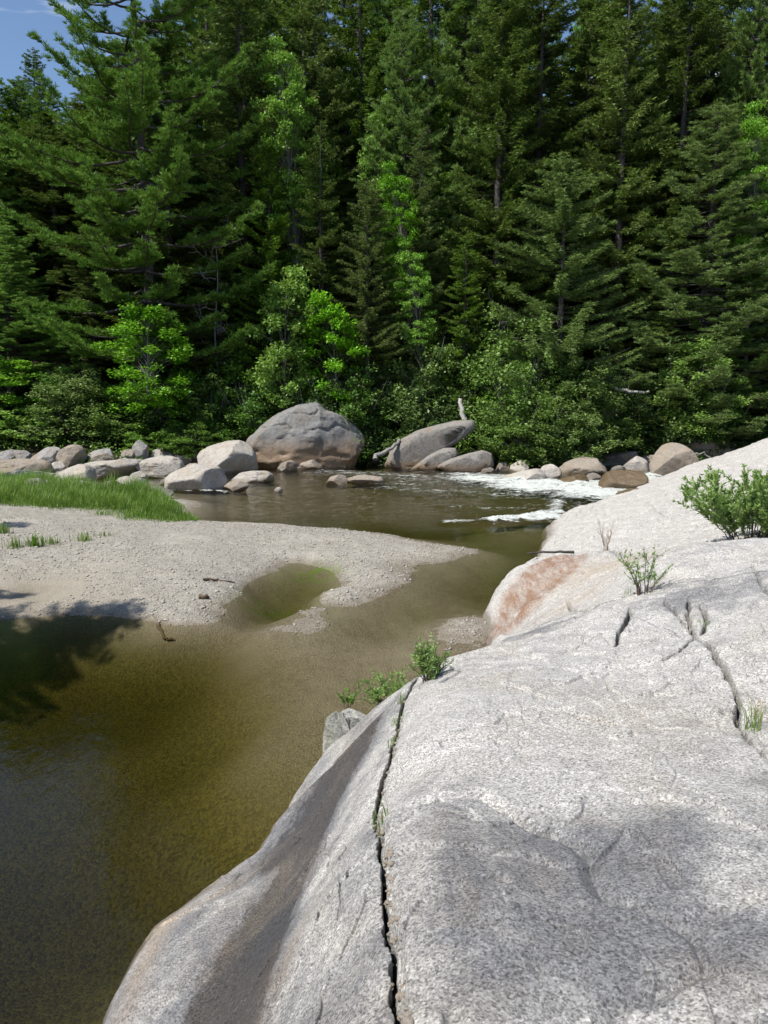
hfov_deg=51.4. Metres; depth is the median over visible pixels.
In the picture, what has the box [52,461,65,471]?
boulder
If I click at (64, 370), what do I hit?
alder bush
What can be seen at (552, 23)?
spruce
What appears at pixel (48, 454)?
boulder
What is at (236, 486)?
boulder
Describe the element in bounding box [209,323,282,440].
alder bush
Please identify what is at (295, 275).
maple
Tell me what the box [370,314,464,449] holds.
alder bush
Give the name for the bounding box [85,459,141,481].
boulder
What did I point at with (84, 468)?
boulder
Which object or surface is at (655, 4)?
spruce
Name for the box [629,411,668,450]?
alder bush
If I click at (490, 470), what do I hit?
boulder
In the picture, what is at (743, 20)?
white pine
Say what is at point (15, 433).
leafy bush
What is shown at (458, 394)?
alder bush
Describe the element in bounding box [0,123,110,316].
spruce
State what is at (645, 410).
alder bush
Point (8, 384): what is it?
maple
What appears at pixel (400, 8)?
spruce
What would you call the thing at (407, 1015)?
rock crack
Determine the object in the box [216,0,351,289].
spruce
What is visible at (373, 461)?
boulder
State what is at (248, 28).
white pine
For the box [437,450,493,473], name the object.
boulder
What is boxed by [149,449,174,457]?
boulder
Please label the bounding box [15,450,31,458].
boulder
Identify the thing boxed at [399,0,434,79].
spruce
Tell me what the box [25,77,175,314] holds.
spruce
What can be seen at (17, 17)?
sky
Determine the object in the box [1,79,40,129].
spruce
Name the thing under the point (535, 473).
boulder
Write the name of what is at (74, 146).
spruce
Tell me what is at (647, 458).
boulder
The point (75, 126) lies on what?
spruce
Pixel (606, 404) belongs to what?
alder bush
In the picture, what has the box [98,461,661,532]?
river water
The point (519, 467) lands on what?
boulder
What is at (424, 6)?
spruce
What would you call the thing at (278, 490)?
boulder
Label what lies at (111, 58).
spruce
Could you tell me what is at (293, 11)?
spruce
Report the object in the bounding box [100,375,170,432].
alder bush
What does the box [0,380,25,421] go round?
alder bush
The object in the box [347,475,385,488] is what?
boulder
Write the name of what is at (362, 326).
spruce
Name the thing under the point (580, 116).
white pine
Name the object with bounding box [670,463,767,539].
willow bush
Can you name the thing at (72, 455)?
boulder
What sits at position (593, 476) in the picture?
boulder
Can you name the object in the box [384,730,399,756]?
grass tuft
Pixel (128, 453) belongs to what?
boulder
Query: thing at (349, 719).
boulder
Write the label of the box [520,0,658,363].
spruce
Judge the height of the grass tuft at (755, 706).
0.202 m
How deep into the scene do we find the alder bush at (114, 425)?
34.49 m
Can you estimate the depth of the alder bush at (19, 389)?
36.81 m
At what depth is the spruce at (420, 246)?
37.59 m
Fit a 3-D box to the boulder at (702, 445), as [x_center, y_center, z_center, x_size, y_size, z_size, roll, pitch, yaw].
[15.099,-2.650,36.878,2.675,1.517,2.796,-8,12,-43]
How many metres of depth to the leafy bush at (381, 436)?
36.60 m
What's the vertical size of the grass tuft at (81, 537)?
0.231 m
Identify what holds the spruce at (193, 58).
on the riverbed ground at (150, 777)
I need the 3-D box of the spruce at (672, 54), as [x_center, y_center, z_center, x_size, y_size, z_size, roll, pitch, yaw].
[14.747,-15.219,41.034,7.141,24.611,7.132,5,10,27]
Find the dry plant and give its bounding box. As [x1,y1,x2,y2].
[594,519,615,550]
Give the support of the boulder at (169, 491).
on the riverbed ground at (150, 777)
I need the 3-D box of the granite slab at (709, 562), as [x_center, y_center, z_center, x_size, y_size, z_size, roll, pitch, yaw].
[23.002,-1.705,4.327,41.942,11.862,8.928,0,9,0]
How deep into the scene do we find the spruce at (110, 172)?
40.61 m
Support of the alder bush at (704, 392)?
on the riverbed ground at (150, 777)
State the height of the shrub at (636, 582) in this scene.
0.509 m
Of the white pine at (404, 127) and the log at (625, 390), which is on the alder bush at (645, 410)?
the log at (625, 390)
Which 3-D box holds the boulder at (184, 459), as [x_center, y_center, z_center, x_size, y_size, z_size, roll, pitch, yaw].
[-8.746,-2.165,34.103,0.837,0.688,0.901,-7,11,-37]
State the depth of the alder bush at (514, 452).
33.49 m
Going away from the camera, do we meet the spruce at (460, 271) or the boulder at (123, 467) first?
the boulder at (123, 467)
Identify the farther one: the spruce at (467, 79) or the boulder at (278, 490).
the spruce at (467, 79)
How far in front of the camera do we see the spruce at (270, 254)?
37.49 m
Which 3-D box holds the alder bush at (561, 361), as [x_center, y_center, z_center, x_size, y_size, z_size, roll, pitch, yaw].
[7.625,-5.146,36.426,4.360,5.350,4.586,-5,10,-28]
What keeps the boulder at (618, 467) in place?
on the riverbed ground at (150, 777)
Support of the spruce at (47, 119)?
on the riverbed ground at (150, 777)
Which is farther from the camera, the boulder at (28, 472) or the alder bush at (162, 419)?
the alder bush at (162, 419)
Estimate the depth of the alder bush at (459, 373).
36.80 m
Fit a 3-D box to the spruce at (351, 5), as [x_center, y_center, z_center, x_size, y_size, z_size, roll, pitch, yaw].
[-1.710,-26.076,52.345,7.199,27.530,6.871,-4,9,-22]
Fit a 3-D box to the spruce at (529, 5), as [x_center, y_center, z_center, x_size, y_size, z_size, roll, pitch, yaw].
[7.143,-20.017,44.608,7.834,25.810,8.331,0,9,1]
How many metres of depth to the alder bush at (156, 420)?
34.96 m
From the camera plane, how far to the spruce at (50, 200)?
41.14 m
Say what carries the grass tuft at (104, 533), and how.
on the gravel
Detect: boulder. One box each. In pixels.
[0,449,15,459]
[0,458,51,473]
[6,469,54,478]
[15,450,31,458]
[30,447,59,463]
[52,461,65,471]
[56,444,85,466]
[56,464,96,481]
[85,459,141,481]
[86,448,113,459]
[90,453,113,461]
[117,476,146,484]
[120,449,134,458]
[130,471,148,479]
[132,440,148,459]
[135,456,184,480]
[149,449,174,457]
[152,486,173,497]
[164,464,227,494]
[174,454,191,463]
[191,450,199,460]
[197,440,258,478]
[224,481,248,494]
[231,471,273,485]
[246,402,365,471]
[274,487,282,493]
[277,460,297,475]
[298,460,322,472]
[322,711,343,753]
[326,474,347,488]
[338,708,365,734]
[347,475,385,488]
[365,457,379,466]
[384,420,474,471]
[410,448,457,472]
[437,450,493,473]
[481,467,494,475]
[495,462,509,473]
[505,468,546,483]
[509,460,528,472]
[541,464,561,479]
[559,457,606,477]
[559,474,590,487]
[587,473,601,482]
[598,470,648,496]
[602,451,638,463]
[610,465,625,470]
[616,488,638,494]
[623,456,649,472]
[641,455,652,462]
[649,442,698,476]
[682,438,737,459]
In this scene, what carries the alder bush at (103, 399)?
on the riverbed ground at (150, 777)
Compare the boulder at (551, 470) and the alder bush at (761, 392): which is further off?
the alder bush at (761, 392)
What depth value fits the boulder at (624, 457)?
35.60 m
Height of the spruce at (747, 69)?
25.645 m
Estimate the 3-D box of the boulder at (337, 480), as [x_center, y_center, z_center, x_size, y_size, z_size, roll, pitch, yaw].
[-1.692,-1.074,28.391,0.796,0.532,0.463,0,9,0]
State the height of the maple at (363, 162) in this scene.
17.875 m
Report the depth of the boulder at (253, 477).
28.87 m
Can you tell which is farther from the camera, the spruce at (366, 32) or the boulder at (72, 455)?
the spruce at (366, 32)
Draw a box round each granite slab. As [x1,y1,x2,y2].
[102,677,417,1023]
[376,568,767,1023]
[399,550,767,735]
[534,438,767,558]
[627,538,767,710]
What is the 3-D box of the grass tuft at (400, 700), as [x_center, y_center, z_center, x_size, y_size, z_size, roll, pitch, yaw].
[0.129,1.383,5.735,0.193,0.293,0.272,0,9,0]
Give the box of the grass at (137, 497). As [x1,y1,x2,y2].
[0,463,200,521]
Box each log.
[373,439,400,460]
[458,398,467,436]
[613,387,648,393]
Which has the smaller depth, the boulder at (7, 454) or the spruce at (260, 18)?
the boulder at (7, 454)
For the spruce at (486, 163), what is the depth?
38.22 m
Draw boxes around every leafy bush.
[0,391,27,431]
[0,394,75,444]
[117,431,154,452]
[307,347,359,401]
[362,419,388,458]
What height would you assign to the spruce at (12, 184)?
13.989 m
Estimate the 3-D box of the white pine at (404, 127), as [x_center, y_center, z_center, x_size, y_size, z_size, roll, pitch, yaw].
[0.921,-14.089,40.643,7.661,21.849,6.926,6,11,35]
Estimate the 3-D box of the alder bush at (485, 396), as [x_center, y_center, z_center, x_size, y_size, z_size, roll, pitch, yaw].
[5.792,-4.532,36.682,5.124,4.610,5.193,-5,10,-29]
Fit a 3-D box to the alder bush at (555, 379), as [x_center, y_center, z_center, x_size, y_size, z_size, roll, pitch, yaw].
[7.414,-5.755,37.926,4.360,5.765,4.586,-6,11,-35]
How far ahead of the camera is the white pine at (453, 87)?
40.21 m
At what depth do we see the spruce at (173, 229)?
38.07 m
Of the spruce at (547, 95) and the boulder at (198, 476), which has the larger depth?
the spruce at (547, 95)
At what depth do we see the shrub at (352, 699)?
6.95 m
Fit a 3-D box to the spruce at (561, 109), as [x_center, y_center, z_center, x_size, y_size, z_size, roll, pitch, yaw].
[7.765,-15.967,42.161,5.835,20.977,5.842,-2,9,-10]
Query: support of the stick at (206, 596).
on the gravel
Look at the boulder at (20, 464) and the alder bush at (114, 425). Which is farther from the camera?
the alder bush at (114, 425)
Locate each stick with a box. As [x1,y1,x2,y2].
[156,622,174,640]
[198,594,209,598]
[203,578,234,582]
[527,550,573,553]
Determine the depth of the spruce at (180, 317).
39.24 m
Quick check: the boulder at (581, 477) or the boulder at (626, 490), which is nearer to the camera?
the boulder at (626, 490)
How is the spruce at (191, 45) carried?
on the riverbed ground at (150, 777)
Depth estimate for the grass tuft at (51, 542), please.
15.82 m
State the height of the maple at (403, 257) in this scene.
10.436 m
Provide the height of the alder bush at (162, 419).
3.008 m
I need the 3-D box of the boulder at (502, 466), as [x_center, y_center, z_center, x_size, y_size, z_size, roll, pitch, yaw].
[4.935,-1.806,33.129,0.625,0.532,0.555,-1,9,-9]
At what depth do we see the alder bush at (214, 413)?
35.60 m
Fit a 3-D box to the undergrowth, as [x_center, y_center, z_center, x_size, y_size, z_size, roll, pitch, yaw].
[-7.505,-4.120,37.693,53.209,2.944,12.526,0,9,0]
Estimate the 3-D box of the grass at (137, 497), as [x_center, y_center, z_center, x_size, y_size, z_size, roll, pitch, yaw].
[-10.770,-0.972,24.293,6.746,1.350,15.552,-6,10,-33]
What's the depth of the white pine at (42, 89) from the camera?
50.94 m
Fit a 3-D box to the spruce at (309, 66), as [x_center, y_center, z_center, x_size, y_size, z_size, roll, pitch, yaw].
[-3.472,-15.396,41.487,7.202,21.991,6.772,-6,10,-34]
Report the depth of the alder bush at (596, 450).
33.48 m
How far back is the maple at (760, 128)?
36.11 m
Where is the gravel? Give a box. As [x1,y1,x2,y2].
[0,515,489,652]
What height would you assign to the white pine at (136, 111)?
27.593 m
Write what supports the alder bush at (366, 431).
on the riverbed ground at (150, 777)
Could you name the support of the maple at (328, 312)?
on the riverbed ground at (150, 777)
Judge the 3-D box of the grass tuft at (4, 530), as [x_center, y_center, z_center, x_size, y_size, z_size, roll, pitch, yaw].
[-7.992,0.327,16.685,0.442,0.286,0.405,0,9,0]
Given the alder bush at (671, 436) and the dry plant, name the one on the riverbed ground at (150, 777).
the alder bush at (671, 436)
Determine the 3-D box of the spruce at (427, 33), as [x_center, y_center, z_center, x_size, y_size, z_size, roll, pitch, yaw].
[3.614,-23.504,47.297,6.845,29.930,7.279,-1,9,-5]
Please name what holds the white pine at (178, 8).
on the riverbed ground at (150, 777)
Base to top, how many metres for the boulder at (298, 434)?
3.325 m
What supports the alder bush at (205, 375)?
on the riverbed ground at (150, 777)
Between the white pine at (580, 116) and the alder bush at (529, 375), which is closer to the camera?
the alder bush at (529, 375)
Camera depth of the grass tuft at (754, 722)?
4.09 m
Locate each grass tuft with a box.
[0,522,13,533]
[1,534,23,549]
[24,531,45,546]
[38,534,61,544]
[69,531,91,541]
[93,530,114,536]
[368,794,387,836]
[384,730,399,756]
[390,713,403,725]
[392,690,406,703]
[736,679,767,723]
[739,695,767,736]
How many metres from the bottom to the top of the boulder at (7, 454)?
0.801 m
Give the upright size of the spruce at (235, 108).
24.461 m
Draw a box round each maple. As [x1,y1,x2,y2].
[0,357,66,413]
[91,299,198,447]
[246,264,323,413]
[247,35,330,368]
[293,288,372,417]
[352,93,400,392]
[375,160,428,390]
[393,240,437,391]
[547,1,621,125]
[646,335,754,439]
[722,99,767,395]
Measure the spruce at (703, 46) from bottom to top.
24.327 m
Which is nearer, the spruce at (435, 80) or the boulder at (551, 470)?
the boulder at (551, 470)
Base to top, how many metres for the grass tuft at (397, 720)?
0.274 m
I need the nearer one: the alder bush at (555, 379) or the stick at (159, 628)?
the stick at (159, 628)
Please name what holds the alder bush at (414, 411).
on the riverbed ground at (150, 777)
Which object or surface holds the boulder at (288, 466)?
on the riverbed ground at (150, 777)
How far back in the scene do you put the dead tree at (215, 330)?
37.12 m
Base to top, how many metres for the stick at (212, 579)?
0.145 m
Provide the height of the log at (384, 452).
0.901 m
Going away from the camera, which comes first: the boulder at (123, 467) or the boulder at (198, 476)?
the boulder at (198, 476)
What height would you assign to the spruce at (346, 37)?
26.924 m
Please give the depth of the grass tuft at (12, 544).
15.37 m
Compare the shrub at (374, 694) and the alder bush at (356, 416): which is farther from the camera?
the alder bush at (356, 416)
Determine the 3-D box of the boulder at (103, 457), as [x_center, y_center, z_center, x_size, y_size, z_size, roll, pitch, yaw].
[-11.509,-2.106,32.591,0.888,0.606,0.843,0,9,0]
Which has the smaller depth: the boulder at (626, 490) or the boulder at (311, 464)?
the boulder at (626, 490)
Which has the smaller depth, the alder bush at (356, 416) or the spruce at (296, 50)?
the alder bush at (356, 416)
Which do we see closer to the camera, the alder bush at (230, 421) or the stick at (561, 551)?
the stick at (561, 551)
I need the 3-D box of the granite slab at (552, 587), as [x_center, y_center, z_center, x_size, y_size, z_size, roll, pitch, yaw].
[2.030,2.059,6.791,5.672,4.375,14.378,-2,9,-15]
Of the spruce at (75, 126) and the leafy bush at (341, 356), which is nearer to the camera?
the leafy bush at (341, 356)
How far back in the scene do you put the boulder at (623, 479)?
26.17 m
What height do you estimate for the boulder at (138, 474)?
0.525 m
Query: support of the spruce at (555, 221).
on the riverbed ground at (150, 777)
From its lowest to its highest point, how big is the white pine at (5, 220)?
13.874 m
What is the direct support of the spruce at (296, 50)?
on the riverbed ground at (150, 777)
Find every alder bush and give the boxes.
[0,370,60,403]
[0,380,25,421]
[17,354,116,428]
[17,368,117,437]
[59,386,142,423]
[61,391,163,439]
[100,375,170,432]
[108,366,203,443]
[122,367,201,429]
[149,419,231,458]
[155,361,228,441]
[160,378,253,448]
[164,373,253,449]
[203,361,287,440]
[203,393,262,441]
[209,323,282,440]
[264,360,346,417]
[301,349,384,468]
[327,361,399,466]
[341,352,414,455]
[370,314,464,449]
[370,369,462,468]
[394,344,481,455]
[430,360,501,451]
[432,324,497,445]
[454,408,510,462]
[456,305,577,462]
[458,386,588,466]
[460,364,562,461]
[497,396,622,469]
[506,332,575,395]
[512,343,593,447]
[552,364,644,453]
[561,359,639,453]
[574,344,658,455]
[607,361,696,456]
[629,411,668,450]
[633,336,728,455]
[651,346,749,460]
[677,382,767,450]
[734,393,767,446]
[744,386,767,445]
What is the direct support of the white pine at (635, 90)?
on the riverbed ground at (150, 777)
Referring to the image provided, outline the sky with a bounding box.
[0,0,765,151]
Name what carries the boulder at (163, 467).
on the riverbed ground at (150, 777)
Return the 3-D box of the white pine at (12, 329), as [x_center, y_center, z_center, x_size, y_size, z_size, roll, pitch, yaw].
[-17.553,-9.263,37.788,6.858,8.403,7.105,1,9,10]
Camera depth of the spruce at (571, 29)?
44.75 m
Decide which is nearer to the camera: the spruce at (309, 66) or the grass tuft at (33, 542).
the grass tuft at (33, 542)
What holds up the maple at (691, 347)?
on the riverbed ground at (150, 777)
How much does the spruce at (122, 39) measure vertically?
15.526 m
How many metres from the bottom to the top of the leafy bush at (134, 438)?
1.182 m
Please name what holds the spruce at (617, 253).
on the riverbed ground at (150, 777)
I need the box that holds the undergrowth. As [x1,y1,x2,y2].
[0,406,641,465]
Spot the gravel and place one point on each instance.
(251, 559)
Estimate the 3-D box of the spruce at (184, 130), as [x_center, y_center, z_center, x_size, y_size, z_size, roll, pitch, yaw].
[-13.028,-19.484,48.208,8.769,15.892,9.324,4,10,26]
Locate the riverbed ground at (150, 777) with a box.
[0,125,650,1023]
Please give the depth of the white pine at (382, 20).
46.01 m
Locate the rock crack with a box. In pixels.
[374,700,414,1023]
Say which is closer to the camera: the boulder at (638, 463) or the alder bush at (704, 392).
the boulder at (638, 463)
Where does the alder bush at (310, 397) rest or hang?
on the riverbed ground at (150, 777)
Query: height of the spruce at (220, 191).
12.960 m
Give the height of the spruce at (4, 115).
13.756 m
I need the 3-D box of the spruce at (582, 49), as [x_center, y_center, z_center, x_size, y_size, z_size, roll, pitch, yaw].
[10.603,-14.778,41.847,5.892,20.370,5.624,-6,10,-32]
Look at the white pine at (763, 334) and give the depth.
37.18 m
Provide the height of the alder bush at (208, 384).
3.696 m
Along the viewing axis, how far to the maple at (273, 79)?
37.84 m
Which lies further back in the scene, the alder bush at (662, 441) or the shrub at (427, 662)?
the alder bush at (662, 441)
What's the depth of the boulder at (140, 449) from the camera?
33.36 m
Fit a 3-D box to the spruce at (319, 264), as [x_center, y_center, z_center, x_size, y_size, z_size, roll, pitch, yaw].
[-2.764,-10.161,37.526,4.780,15.697,5.009,6,11,35]
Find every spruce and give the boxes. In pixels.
[0,77,51,232]
[0,98,68,320]
[0,109,117,296]
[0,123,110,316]
[0,133,119,348]
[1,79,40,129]
[13,47,59,129]
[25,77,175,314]
[35,227,144,379]
[52,68,192,333]
[56,97,99,197]
[63,39,186,316]
[66,90,107,183]
[73,36,250,343]
[74,19,256,385]
[79,23,186,165]
[122,51,209,289]
[124,250,245,393]
[161,0,258,229]
[166,0,307,392]
[174,0,323,352]
[176,160,260,399]
[178,0,293,267]
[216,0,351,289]
[219,144,318,428]
[247,0,379,356]
[250,0,354,305]
[254,0,374,379]
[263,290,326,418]
[278,119,372,398]
[298,0,408,376]
[306,6,342,132]
[307,0,393,343]
[321,0,385,167]
[322,0,378,309]
[322,178,420,436]
[352,0,438,173]
[369,0,492,372]
[381,126,453,391]
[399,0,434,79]
[409,0,488,311]
[413,0,530,373]
[419,0,496,185]
[422,0,574,388]
[424,0,645,386]
[429,233,492,450]
[438,0,557,378]
[452,1,572,311]
[468,0,564,340]
[470,150,653,452]
[486,0,583,375]
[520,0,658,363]
[526,0,696,390]
[542,0,655,376]
[542,21,624,369]
[552,0,693,435]
[593,0,719,380]
[599,0,724,365]
[599,0,767,412]
[604,0,767,378]
[626,316,705,454]
[686,1,767,382]
[702,0,751,102]
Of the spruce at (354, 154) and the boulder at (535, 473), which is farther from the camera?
the spruce at (354, 154)
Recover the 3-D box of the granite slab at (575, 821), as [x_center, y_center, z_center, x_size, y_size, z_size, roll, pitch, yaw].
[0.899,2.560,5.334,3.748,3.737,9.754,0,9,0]
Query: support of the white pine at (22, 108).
on the riverbed ground at (150, 777)
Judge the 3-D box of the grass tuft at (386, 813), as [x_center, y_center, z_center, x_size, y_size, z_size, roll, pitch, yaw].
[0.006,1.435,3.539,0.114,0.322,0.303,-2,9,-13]
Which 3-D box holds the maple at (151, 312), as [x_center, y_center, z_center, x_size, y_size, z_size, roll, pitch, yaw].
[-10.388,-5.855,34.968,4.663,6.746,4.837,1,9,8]
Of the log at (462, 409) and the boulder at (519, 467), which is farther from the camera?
the log at (462, 409)
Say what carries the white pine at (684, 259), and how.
on the riverbed ground at (150, 777)
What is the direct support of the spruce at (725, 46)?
on the riverbed ground at (150, 777)
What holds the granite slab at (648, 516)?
on the riverbed ground at (150, 777)
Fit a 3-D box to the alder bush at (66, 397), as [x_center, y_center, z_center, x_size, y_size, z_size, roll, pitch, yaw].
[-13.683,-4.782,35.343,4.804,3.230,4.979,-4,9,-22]
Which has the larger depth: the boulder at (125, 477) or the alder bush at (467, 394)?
the alder bush at (467, 394)
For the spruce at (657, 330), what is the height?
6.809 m
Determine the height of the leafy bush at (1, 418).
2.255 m
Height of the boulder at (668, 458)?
1.770 m
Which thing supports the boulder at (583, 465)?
in the river water
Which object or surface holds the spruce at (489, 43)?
on the riverbed ground at (150, 777)
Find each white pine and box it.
[0,0,287,382]
[0,75,75,287]
[0,130,61,345]
[0,225,85,394]
[19,86,72,187]
[149,0,227,128]
[189,0,319,340]
[335,4,479,394]
[336,0,425,342]
[348,0,441,341]
[396,0,531,371]
[532,24,570,178]
[564,38,606,304]
[594,101,767,442]
[596,7,659,364]
[656,136,767,424]
[684,0,767,395]
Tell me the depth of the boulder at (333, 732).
6.72 m
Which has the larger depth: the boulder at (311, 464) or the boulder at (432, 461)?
the boulder at (311, 464)
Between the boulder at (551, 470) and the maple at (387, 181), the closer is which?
the boulder at (551, 470)
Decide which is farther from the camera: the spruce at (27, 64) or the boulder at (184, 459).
the spruce at (27, 64)
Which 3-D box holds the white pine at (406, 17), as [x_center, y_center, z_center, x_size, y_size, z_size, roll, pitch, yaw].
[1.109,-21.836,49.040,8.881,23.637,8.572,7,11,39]
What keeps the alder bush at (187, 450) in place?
on the riverbed ground at (150, 777)
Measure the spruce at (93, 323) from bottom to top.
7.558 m
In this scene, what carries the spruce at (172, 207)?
on the riverbed ground at (150, 777)
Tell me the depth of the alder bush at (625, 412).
36.00 m
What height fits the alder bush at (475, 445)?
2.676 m
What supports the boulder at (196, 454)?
on the riverbed ground at (150, 777)
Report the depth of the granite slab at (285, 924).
3.80 m
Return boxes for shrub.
[336,687,358,708]
[347,668,414,704]
[407,632,453,682]
[616,547,673,595]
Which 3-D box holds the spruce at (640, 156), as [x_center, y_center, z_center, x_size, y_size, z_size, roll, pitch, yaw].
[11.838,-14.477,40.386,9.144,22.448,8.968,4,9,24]
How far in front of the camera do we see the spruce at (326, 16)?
56.42 m
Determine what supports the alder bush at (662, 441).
on the riverbed ground at (150, 777)
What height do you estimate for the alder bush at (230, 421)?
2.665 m
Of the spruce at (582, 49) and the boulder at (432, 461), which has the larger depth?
the spruce at (582, 49)
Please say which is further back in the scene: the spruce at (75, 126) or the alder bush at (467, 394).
the spruce at (75, 126)
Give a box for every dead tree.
[187,214,241,387]
[483,288,514,389]
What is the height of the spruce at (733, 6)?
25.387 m
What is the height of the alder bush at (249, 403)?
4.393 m
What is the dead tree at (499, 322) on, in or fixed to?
on the riverbed ground at (150, 777)
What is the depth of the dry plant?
12.05 m
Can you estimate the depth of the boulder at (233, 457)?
31.96 m
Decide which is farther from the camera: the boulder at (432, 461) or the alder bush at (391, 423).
the alder bush at (391, 423)
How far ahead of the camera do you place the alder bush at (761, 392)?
36.92 m
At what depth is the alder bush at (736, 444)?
36.03 m
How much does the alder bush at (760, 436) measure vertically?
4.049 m
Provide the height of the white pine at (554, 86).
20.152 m
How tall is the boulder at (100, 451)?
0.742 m
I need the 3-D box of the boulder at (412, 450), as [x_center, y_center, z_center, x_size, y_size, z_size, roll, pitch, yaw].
[1.962,-2.811,34.087,3.893,2.219,1.154,0,9,0]

